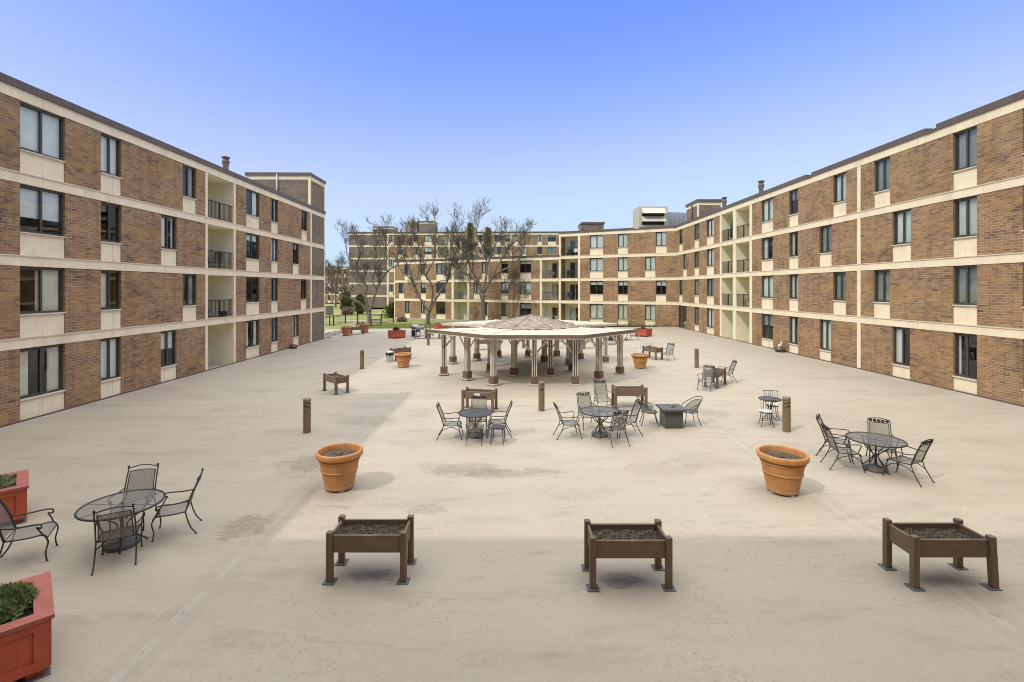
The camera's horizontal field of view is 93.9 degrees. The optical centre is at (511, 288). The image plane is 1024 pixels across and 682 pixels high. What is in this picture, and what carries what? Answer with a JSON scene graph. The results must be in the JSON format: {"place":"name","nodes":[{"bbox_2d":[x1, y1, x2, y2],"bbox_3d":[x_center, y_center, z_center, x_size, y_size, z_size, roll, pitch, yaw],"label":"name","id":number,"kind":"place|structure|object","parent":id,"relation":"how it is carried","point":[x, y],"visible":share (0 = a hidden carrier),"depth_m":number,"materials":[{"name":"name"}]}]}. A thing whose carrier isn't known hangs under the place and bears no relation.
{"place":"outdoors","nodes":[
{"label":"outdoors","id":0,"kind":"place"},
{"bbox_2d":[369,320,473,328],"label":"grass","id":1,"kind":"structure","parent":0,"point":[383,326],"depth_m":57.34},
{"bbox_2d":[325,306,621,328],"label":"lawn","id":2,"kind":"structure","parent":0,"point":[341,318],"depth_m":69.02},
{"bbox_2d":[325,257,348,306],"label":"bare tree","id":3,"kind":"object","parent":2,"relation":"on","point":[339,266],"visible":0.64,"depth_m":117.87,"materials":[{"name":"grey plant"}]},
{"bbox_2d":[325,213,408,325],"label":"bare tree","id":4,"kind":"object","parent":2,"relation":"on","point":[368,310],"visible":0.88,"depth_m":57.84,"materials":[{"name":"brown plant"}]},
{"bbox_2d":[378,199,475,324],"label":"bare tree","id":5,"kind":"object","parent":2,"relation":"on","point":[423,271],"visible":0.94,"depth_m":59.89,"materials":[{"name":"brown plant"}]},
{"bbox_2d":[349,221,562,307],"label":"apartment block","id":6,"kind":"structure","parent":2,"relation":"on","point":[544,243],"depth_m":106.84,"materials":[{"name":"brick"}]},
{"bbox_2d":[459,222,481,257],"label":"conifer","id":7,"kind":"object","parent":2,"relation":"on","point":[471,235],"visible":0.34,"depth_m":91.43,"materials":[{"name":"green plant"}]},
{"bbox_2d":[394,254,558,321],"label":"apartment wing","id":8,"kind":"structure","parent":2,"relation":"on","point":[453,302],"depth_m":65.97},
{"bbox_2d":[428,197,536,319],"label":"bare tree","id":9,"kind":"object","parent":2,"relation":"on","point":[477,280],"visible":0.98,"depth_m":60.77,"materials":[{"name":"brown plant"}]},
{"bbox_2d":[558,225,686,326],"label":"apartment wing","id":10,"kind":"structure","parent":2,"relation":"on","point":[622,276],"depth_m":57.09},
{"bbox_2d":[577,222,604,230],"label":"penthouse","id":11,"kind":"object","parent":10,"relation":"on","point":[590,225],"visible":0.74,"depth_m":66.00,"materials":[{"name":"grey brick"}]},
{"bbox_2d":[590,304,602,321],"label":"window","id":12,"kind":"structure","parent":10,"relation":"in","point":[596,310],"depth_m":58.32,"materials":[{"name":"grey metal"}]},
{"bbox_2d":[590,258,602,277],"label":"window","id":13,"kind":"structure","parent":10,"relation":"in","point":[596,264],"depth_m":58.33,"materials":[{"name":"grey metal"}]},
{"bbox_2d":[590,235,602,254],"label":"window","id":14,"kind":"structure","parent":10,"relation":"in","point":[596,241],"depth_m":58.30,"materials":[{"name":"grey metal"}]},
{"bbox_2d":[618,304,627,324],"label":"window","id":15,"kind":"structure","parent":10,"relation":"in","point":[622,308],"depth_m":56.91,"materials":[{"name":"grey metal"}]},
{"bbox_2d":[618,257,627,277],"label":"window","id":16,"kind":"structure","parent":10,"relation":"in","point":[622,261],"depth_m":56.91,"materials":[{"name":"grey metal"}]},
{"bbox_2d":[618,233,627,253],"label":"window","id":17,"kind":"structure","parent":10,"relation":"in","point":[622,238],"depth_m":56.91,"materials":[{"name":"grey metal"}]},
{"bbox_2d":[645,304,654,326],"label":"window","id":18,"kind":"structure","parent":10,"relation":"in","point":[649,309],"depth_m":55.55,"materials":[{"name":"glass"}]},
{"bbox_2d":[645,256,654,276],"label":"window","id":19,"kind":"structure","parent":10,"relation":"in","point":[649,260],"depth_m":55.55,"materials":[{"name":"grey metal"}]},
{"bbox_2d":[633,206,686,228],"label":"rooftop unit","id":20,"kind":"object","parent":10,"relation":"on","point":[648,216],"visible":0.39,"depth_m":64.00,"materials":[{"name":"beige metal"}]},
{"bbox_2d":[656,231,666,252],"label":"window","id":21,"kind":"structure","parent":10,"relation":"in","point":[661,237],"depth_m":54.98,"materials":[{"name":"grey metal"}]},
{"bbox_2d":[686,199,721,220],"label":"penthouse","id":22,"kind":"object","parent":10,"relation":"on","point":[697,208],"visible":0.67,"depth_m":57.00,"materials":[{"name":"grey brick"}]},
{"bbox_2d":[325,303,686,326],"bbox_3d":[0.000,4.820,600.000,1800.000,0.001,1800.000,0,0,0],"label":"ground","id":23,"kind":"structure","parent":0,"point":[338,304],"depth_m":137.97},
{"bbox_2d":[325,267,348,302],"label":"apartment block","id":24,"kind":"structure","parent":23,"relation":"on","point":[330,299],"depth_m":154.11,"materials":[{"name":"brick"}]},
{"bbox_2d":[0,327,1023,681],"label":"terrace deck","id":25,"kind":"structure","parent":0,"point":[800,587],"depth_m":8.96,"materials":[{"name":"concrete"}]},
{"bbox_2d":[0,469,28,526],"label":"planter box","id":26,"kind":"object","parent":25,"relation":"on","point":[14,498],"visible":0.77,"depth_m":9.08,"materials":[{"name":"red wood"}]},
{"bbox_2d":[0,473,17,488],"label":"evergreen shrub","id":27,"kind":"object","parent":26,"relation":"in","point":[5,480],"visible":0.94,"depth_m":9.29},
{"bbox_2d":[0,571,54,681],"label":"planter box","id":28,"kind":"object","parent":25,"relation":"on","point":[26,646],"visible":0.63,"depth_m":5.42,"materials":[{"name":"red wood"}]},
{"bbox_2d":[0,580,39,623],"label":"evergreen shrub","id":29,"kind":"object","parent":28,"relation":"in","point":[15,597],"visible":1,"depth_m":5.67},
{"bbox_2d":[0,498,58,560],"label":"patio chair","id":30,"kind":"object","parent":25,"relation":"on","point":[14,529],"visible":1,"depth_m":7.89,"materials":[{"name":"metal"}]},
{"bbox_2d":[90,503,144,575],"bbox_3d":[-6.441,3.937,7.833,0.636,1.010,0.725,0,0,-30],"label":"patio chair","id":31,"kind":"object","parent":25,"relation":"on","point":[110,531],"visible":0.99,"depth_m":7.65,"materials":[{"name":"metal"}]},
{"bbox_2d":[74,489,165,553],"bbox_3d":[-6.760,4.076,8.300,1.234,0.735,1.234,0,0,0],"label":"patio table","id":32,"kind":"object","parent":25,"relation":"on","point":[119,545],"visible":0.69,"depth_m":8.26,"materials":[{"name":"grey metal"}]},
{"bbox_2d":[108,463,158,534],"bbox_3d":[-7.122,3.940,9.054,0.636,1.010,0.725,0,0,-16],"label":"patio chair","id":33,"kind":"object","parent":25,"relation":"on","point":[140,479],"visible":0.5,"depth_m":9.29,"materials":[{"name":"metal"}]},
{"bbox_2d":[0,72,325,427],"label":"apartment wing","id":34,"kind":"structure","parent":25,"relation":"on","point":[115,236],"depth_m":20.95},
{"bbox_2d":[20,344,65,420],"bbox_3d":[-16.729,3.283,16.987,0.268,2.555,1.676,0,0,-1],"label":"window","id":35,"kind":"structure","parent":34,"relation":"in","point":[51,400],"depth_m":17.00,"materials":[{"name":"grey metal"}]},
{"bbox_2d":[20,266,65,337],"bbox_3d":[-16.729,0.436,16.987,0.268,2.461,1.676,0,0,-1],"label":"window","id":36,"kind":"structure","parent":34,"relation":"in","point":[46,319],"depth_m":17.19,"materials":[{"name":"brown metal"}]},
{"bbox_2d":[20,184,65,257],"bbox_3d":[-16.729,-2.364,16.987,0.268,2.461,1.676,0,0,-1],"label":"window","id":37,"kind":"structure","parent":34,"relation":"in","point":[38,203],"depth_m":16.98,"materials":[{"name":"grey metal"}]},
{"bbox_2d":[20,101,65,181],"bbox_3d":[-16.729,-5.165,16.987,0.268,2.461,1.676,0,0,-1],"label":"window","id":38,"kind":"structure","parent":34,"relation":"in","point":[39,128],"depth_m":16.98,"materials":[{"name":"grey metal"}]},
{"bbox_2d":[101,337,121,398],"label":"window","id":39,"kind":"structure","parent":34,"relation":"in","point":[110,383],"depth_m":19.93,"materials":[{"name":"grey metal"}]},
{"bbox_2d":[101,270,121,329],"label":"window","id":40,"kind":"structure","parent":34,"relation":"in","point":[110,317],"depth_m":19.87,"materials":[{"name":"brown metal"}]},
{"bbox_2d":[101,201,121,261],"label":"window","id":41,"kind":"structure","parent":34,"relation":"in","point":[110,250],"depth_m":19.92,"materials":[{"name":"brown metal"}]},
{"bbox_2d":[101,132,121,195],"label":"window","id":42,"kind":"structure","parent":34,"relation":"in","point":[110,182],"depth_m":19.92,"materials":[{"name":"grey metal"}]},
{"bbox_2d":[161,330,176,381],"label":"window","id":43,"kind":"structure","parent":34,"relation":"in","point":[168,371],"depth_m":23.34,"materials":[{"name":"brown metal"}]},
{"bbox_2d":[161,214,176,265],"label":"window","id":44,"kind":"structure","parent":34,"relation":"in","point":[168,255],"depth_m":23.34,"materials":[{"name":"brown metal"}]},
{"bbox_2d":[183,274,196,320],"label":"window","id":45,"kind":"structure","parent":34,"relation":"in","point":[189,309],"depth_m":24.95,"materials":[{"name":"brown metal"}]},
{"bbox_2d":[183,164,196,213],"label":"window","id":46,"kind":"structure","parent":34,"relation":"in","point":[188,201],"depth_m":25.02,"materials":[{"name":"concrete"}]},
{"bbox_2d":[246,277,258,314],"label":"window","id":47,"kind":"structure","parent":34,"relation":"in","point":[252,307],"depth_m":31.05,"materials":[{"name":"brown metal"}]},
{"bbox_2d":[246,233,258,271],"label":"window","id":48,"kind":"structure","parent":34,"relation":"in","point":[252,264],"depth_m":31.05,"materials":[{"name":"brown metal"}]},
{"bbox_2d":[246,188,258,228],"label":"window","id":49,"kind":"structure","parent":34,"relation":"in","point":[252,221],"depth_m":31.30,"materials":[{"name":"concrete"}]},
{"bbox_2d":[246,319,259,358],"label":"window","id":50,"kind":"structure","parent":34,"relation":"in","point":[252,351],"depth_m":31.17,"materials":[{"name":"grey metal"}]},
{"bbox_2d":[271,317,277,351],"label":"window","id":51,"kind":"structure","parent":34,"relation":"in","point":[274,343],"depth_m":34.00,"materials":[{"name":"glass"}]},
{"bbox_2d":[271,278,277,312],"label":"window","id":52,"kind":"structure","parent":34,"relation":"in","point":[274,303],"depth_m":34.00,"materials":[{"name":"brown metal"}]},
{"bbox_2d":[271,238,277,272],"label":"window","id":53,"kind":"structure","parent":34,"relation":"in","point":[274,264],"depth_m":33.97,"materials":[{"name":"brown metal"}]},
{"bbox_2d":[271,198,277,233],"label":"window","id":54,"kind":"structure","parent":34,"relation":"in","point":[274,225],"depth_m":34.00,"materials":[{"name":"brown metal"}]},
{"bbox_2d":[151,468,203,541],"bbox_3d":[-6.120,3.935,8.793,0.725,1.010,0.636,0,0,-25],"label":"patio chair","id":55,"kind":"object","parent":25,"relation":"on","point":[188,501],"visible":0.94,"depth_m":8.70,"materials":[{"name":"metal"}]},
{"bbox_2d":[303,398,310,433],"bbox_3d":[-6.335,3.914,14.797,0.224,1.052,0.224,0,0,0],"label":"bollard","id":56,"kind":"object","parent":25,"relation":"on","point":[306,415],"visible":1,"depth_m":14.71,"materials":[{"name":"wood"}]},
{"bbox_2d":[322,372,349,394],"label":"planter table","id":57,"kind":"object","parent":25,"relation":"on","point":[335,378],"visible":1,"depth_m":20.50,"materials":[{"name":"brown wood"}]},
{"bbox_2d":[315,443,362,492],"bbox_3d":[-3.830,3.998,10.640,1.000,0.853,1.000,0,0,0],"label":"flower pot","id":58,"kind":"object","parent":25,"relation":"on","point":[339,462],"visible":1,"depth_m":10.36,"materials":[{"name":"ceramic"}]},
{"bbox_2d":[322,514,416,584],"bbox_3d":[-2.190,4.037,7.470,1.286,0.755,0.686,0,0,0],"label":"planter table","id":59,"kind":"object","parent":25,"relation":"on","point":[344,536],"visible":1,"depth_m":7.21,"materials":[{"name":"brown wood"}]},
{"bbox_2d":[395,352,411,367],"bbox_3d":[-6.163,4.049,27.167,0.980,0.781,0.980,0,0,35],"label":"flower pot","id":60,"kind":"object","parent":25,"relation":"on","point":[402,359],"visible":1,"depth_m":26.86,"materials":[{"name":"ceramic"}]},
{"bbox_2d":[436,402,463,439],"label":"patio chair","id":61,"kind":"object","parent":25,"relation":"on","point":[453,423],"visible":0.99,"depth_m":14.20,"materials":[{"name":"metal"}]},
{"bbox_2d":[466,417,483,445],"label":"patio chair","id":62,"kind":"object","parent":25,"relation":"on","point":[470,430],"visible":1,"depth_m":13.48,"materials":[{"name":"metal"}]},
{"bbox_2d":[458,408,492,438],"bbox_3d":[-1.090,4.037,14.250,1.034,0.740,1.034,0,0,0],"label":"patio table","id":63,"kind":"object","parent":25,"relation":"on","point":[474,413],"visible":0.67,"depth_m":14.16,"materials":[{"name":"grey"}]},
{"bbox_2d":[468,395,487,433],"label":"patio chair","id":64,"kind":"object","parent":25,"relation":"on","point":[475,397],"visible":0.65,"depth_m":15.20,"materials":[{"name":"metal"}]},
{"bbox_2d":[460,387,498,412],"bbox_3d":[-1.180,4.030,17.450,1.286,0.755,0.686,0,0,13],"label":"planter table","id":65,"kind":"object","parent":25,"relation":"on","point":[467,393],"visible":0.96,"depth_m":17.28,"materials":[{"name":"brown wood"}]},
{"bbox_2d":[487,400,512,437],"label":"patio chair","id":66,"kind":"object","parent":25,"relation":"on","point":[497,421],"visible":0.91,"depth_m":14.40,"materials":[{"name":"metal"}]},
{"bbox_2d":[428,314,636,385],"bbox_3d":[1.020,2.897,26.350,10.535,2.993,10.550,0,0,0],"label":"gazebo","id":67,"kind":"object","parent":25,"relation":"on","point":[495,333],"visible":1,"depth_m":24.01,"materials":[{"name":"beige paint"}]},
{"bbox_2d":[538,381,544,410],"bbox_3d":[1.064,3.867,17.251,0.224,1.052,0.224,0,0,0],"label":"bollard","id":68,"kind":"object","parent":25,"relation":"on","point":[541,396],"visible":1,"depth_m":17.16,"materials":[{"name":"wood"}]},
{"bbox_2d":[553,402,581,439],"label":"patio chair","id":69,"kind":"object","parent":25,"relation":"on","point":[563,422],"visible":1,"depth_m":14.07,"materials":[{"name":"metal"}]},
{"bbox_2d":[576,392,599,429],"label":"patio chair","id":70,"kind":"object","parent":25,"relation":"on","point":[587,396],"visible":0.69,"depth_m":15.53,"materials":[{"name":"metal"}]},
{"bbox_2d":[580,406,619,438],"bbox_3d":[2.620,4.006,14.270,1.204,0.755,1.204,0,0,0],"label":"patio table","id":71,"kind":"object","parent":25,"relation":"on","point":[596,434],"visible":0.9,"depth_m":14.23,"materials":[{"name":"grey"}]},
{"bbox_2d":[592,380,612,407],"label":"patio chair","id":72,"kind":"object","parent":25,"relation":"on","point":[602,393],"visible":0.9,"depth_m":17.53,"materials":[{"name":"metal"}]},
{"bbox_2d":[600,410,629,447],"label":"patio chair","id":73,"kind":"object","parent":25,"relation":"on","point":[610,428],"visible":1,"depth_m":13.35,"materials":[{"name":"metal"}]},
{"bbox_2d":[612,399,642,437],"bbox_3d":[3.480,3.868,14.409,0.792,1.020,0.650,0,0,-9],"label":"patio chair","id":74,"kind":"object","parent":25,"relation":"on","point":[632,414],"visible":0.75,"depth_m":14.42,"materials":[{"name":"metal"}]},
{"bbox_2d":[581,519,676,591],"bbox_3d":[1.740,4.011,7.270,1.286,0.755,0.686,0,0,0],"label":"planter table","id":75,"kind":"object","parent":25,"relation":"on","point":[628,540],"visible":1,"depth_m":7.01,"materials":[{"name":"brown wood"}]},
{"bbox_2d":[610,384,647,408],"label":"planter table","id":76,"kind":"object","parent":25,"relation":"on","point":[641,391],"visible":0.94,"depth_m":17.54,"materials":[{"name":"brown wood"}]},
{"bbox_2d":[631,353,648,368],"bbox_3d":[7.040,3.972,26.318,0.960,0.765,0.960,0,0,-11],"label":"flower pot","id":77,"kind":"object","parent":25,"relation":"on","point":[639,360],"visible":1,"depth_m":26.03,"materials":[{"name":"ceramic"}]},
{"bbox_2d":[656,404,686,427],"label":"fire table","id":78,"kind":"object","parent":25,"relation":"on","point":[671,415],"visible":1,"depth_m":14.94,"materials":[{"name":"metal"}]},
{"bbox_2d":[666,413,681,426],"bbox_3d":[5.060,4.088,14.947,0.500,0.440,0.011,0,0,0],"label":"door panel","id":79,"kind":"structure","parent":78,"relation":"in","point":[672,419],"depth_m":14.94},
{"bbox_2d":[681,396,702,426],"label":"patio chair","id":80,"kind":"object","parent":25,"relation":"on","point":[694,410],"visible":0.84,"depth_m":15.46,"materials":[{"name":"grey metal"}]},
{"bbox_2d":[697,365,715,391],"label":"patio chair","id":81,"kind":"object","parent":25,"relation":"on","point":[705,367],"visible":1,"depth_m":20.82,"materials":[{"name":"metal"}]},
{"bbox_2d":[703,367,726,388],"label":"planter table","id":82,"kind":"object","parent":25,"relation":"on","point":[718,373],"visible":0.77,"depth_m":21.22,"materials":[{"name":"brown wood"}]},
{"bbox_2d":[756,445,809,497],"bbox_3d":[5.820,3.936,10.300,1.000,0.853,1.000,0,0,17],"label":"flower pot","id":83,"kind":"object","parent":25,"relation":"on","point":[783,468],"visible":1,"depth_m":10.04,"materials":[{"name":"ceramic"}]},
{"bbox_2d":[782,396,790,432],"bbox_3d":[8.367,3.820,14.588,0.224,1.052,0.224,0,0,0],"label":"bollard","id":84,"kind":"object","parent":25,"relation":"on","point":[786,414],"visible":1,"depth_m":14.50,"materials":[{"name":"wood"}]},
{"bbox_2d":[815,414,852,462],"bbox_3d":[8.374,3.836,12.440,0.792,1.020,0.650,0,0,41],"label":"patio chair","id":85,"kind":"object","parent":25,"relation":"on","point":[843,441],"visible":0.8,"depth_m":12.42,"materials":[{"name":"metal"}]},
{"bbox_2d":[820,423,865,472],"bbox_3d":[8.040,3.838,11.672,0.792,1.020,0.650,0,0,12],"label":"patio chair","id":86,"kind":"object","parent":25,"relation":"on","point":[836,448],"visible":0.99,"depth_m":11.60,"materials":[{"name":"metal"}]},
{"bbox_2d":[675,90,1023,406],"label":"apartment wing","id":87,"kind":"structure","parent":25,"relation":"on","point":[902,258],"depth_m":23.38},
{"bbox_2d":[761,313,772,347],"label":"window","id":88,"kind":"structure","parent":87,"relation":"in","point":[767,319],"depth_m":34.87,"materials":[{"name":"grey metal"}]},
{"bbox_2d":[761,236,772,270],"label":"window","id":89,"kind":"structure","parent":87,"relation":"in","point":[767,262],"depth_m":35.14,"materials":[{"name":"grey metal"}]},
{"bbox_2d":[762,275,772,308],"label":"window","id":90,"kind":"structure","parent":87,"relation":"in","point":[767,281],"depth_m":34.93,"materials":[{"name":"grey metal"}]},
{"bbox_2d":[762,197,772,232],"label":"window","id":91,"kind":"structure","parent":87,"relation":"in","point":[767,205],"depth_m":34.95,"materials":[{"name":"grey metal"}]},
{"bbox_2d":[788,316,797,353],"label":"window","id":92,"kind":"structure","parent":87,"relation":"in","point":[793,346],"depth_m":31.82,"materials":[{"name":"grey metal"}]},
{"bbox_2d":[788,231,797,268],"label":"window","id":93,"kind":"structure","parent":87,"relation":"in","point":[793,259],"depth_m":31.75,"materials":[{"name":"brown metal"}]},
{"bbox_2d":[788,188,797,226],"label":"window","id":94,"kind":"structure","parent":87,"relation":"in","point":[793,217],"depth_m":31.71,"materials":[{"name":"concrete"}]},
{"bbox_2d":[789,274,797,310],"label":"window","id":95,"kind":"structure","parent":87,"relation":"in","point":[793,301],"depth_m":31.73,"materials":[{"name":"brown metal"}]},
{"bbox_2d":[819,319,830,360],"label":"window","id":96,"kind":"structure","parent":87,"relation":"in","point":[825,352],"depth_m":28.37,"materials":[{"name":"glass"}]},
{"bbox_2d":[820,225,831,266],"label":"window","id":97,"kind":"structure","parent":87,"relation":"in","point":[825,256],"depth_m":28.39,"materials":[{"name":"brown metal"}]},
{"bbox_2d":[832,272,845,314],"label":"window","id":98,"kind":"structure","parent":87,"relation":"in","point":[839,303],"depth_m":27.16,"materials":[{"name":"brown metal"}]},
{"bbox_2d":[832,172,845,216],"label":"window","id":99,"kind":"structure","parent":87,"relation":"in","point":[839,206],"depth_m":27.16,"materials":[{"name":"brown metal"}]},
{"bbox_2d":[873,269,889,318],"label":"window","id":100,"kind":"structure","parent":87,"relation":"in","point":[881,306],"depth_m":24.05,"materials":[{"name":"brown metal"}]},
{"bbox_2d":[873,156,889,207],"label":"window","id":101,"kind":"structure","parent":87,"relation":"in","point":[882,194],"depth_m":24.02,"materials":[{"name":"brown metal"}]},
{"bbox_2d":[892,326,909,378],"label":"window","id":102,"kind":"structure","parent":87,"relation":"in","point":[900,369],"depth_m":23.04,"materials":[{"name":"brown metal"}]},
{"bbox_2d":[892,208,910,260],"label":"window","id":103,"kind":"structure","parent":87,"relation":"in","point":[902,249],"depth_m":22.80,"materials":[{"name":"brown metal"}]},
{"bbox_2d":[952,332,976,394],"bbox_3d":[18.656,3.127,19.623,0.268,2.645,1.067,0,0,0],"label":"window","id":104,"kind":"structure","parent":87,"relation":"in","point":[965,383],"depth_m":19.70,"materials":[{"name":"brown metal"}]},
{"bbox_2d":[952,265,976,324],"bbox_3d":[18.656,0.241,19.623,0.268,2.451,1.067,0,0,0],"label":"window","id":105,"kind":"structure","parent":87,"relation":"in","point":[965,307],"depth_m":19.63,"materials":[{"name":"brown metal"}]},
{"bbox_2d":[952,195,976,256],"bbox_3d":[18.656,-2.550,19.623,0.268,2.451,1.067,0,0,0],"label":"window","id":106,"kind":"structure","parent":87,"relation":"in","point":[965,244],"depth_m":19.65,"materials":[{"name":"brown metal"}]},
{"bbox_2d":[952,125,976,189],"bbox_3d":[18.656,-5.342,19.623,0.268,2.456,1.067,0,0,0],"label":"window","id":107,"kind":"structure","parent":87,"relation":"in","point":[965,176],"depth_m":19.63,"materials":[{"name":"brown metal"}]},
{"bbox_2d":[845,431,907,474],"bbox_3d":[8.720,3.967,11.480,1.204,0.755,1.204,0,0,22],"label":"patio table","id":108,"kind":"object","parent":25,"relation":"on","point":[874,467],"visible":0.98,"depth_m":11.44,"materials":[{"name":"metal"}]},
{"bbox_2d":[865,417,898,468],"bbox_3d":[9.251,3.831,12.002,0.650,1.020,0.792,0,0,30],"label":"patio chair","id":109,"kind":"object","parent":25,"relation":"on","point":[878,422],"visible":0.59,"depth_m":12.22,"materials":[{"name":"metal"}]},
{"bbox_2d":[882,439,934,486],"bbox_3d":[9.046,3.832,10.925,0.650,1.020,0.792,0,0,-25],"label":"patio chair","id":110,"kind":"object","parent":25,"relation":"on","point":[929,442],"visible":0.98,"depth_m":10.77,"materials":[{"name":"metal"}]},
{"bbox_2d":[877,518,1002,590],"bbox_3d":[6.431,3.981,7.240,1.287,0.755,0.686,0,0,0],"label":"planter table","id":111,"kind":"object","parent":25,"relation":"on","point":[957,540],"visible":1,"depth_m":7.00,"materials":[{"name":"brown wood"}]},
{"bbox_2d":[0,0,1023,266],"label":"sky","id":112,"kind":"structure","parent":0,"point":[562,115],"materials":[{"name":"blue"}]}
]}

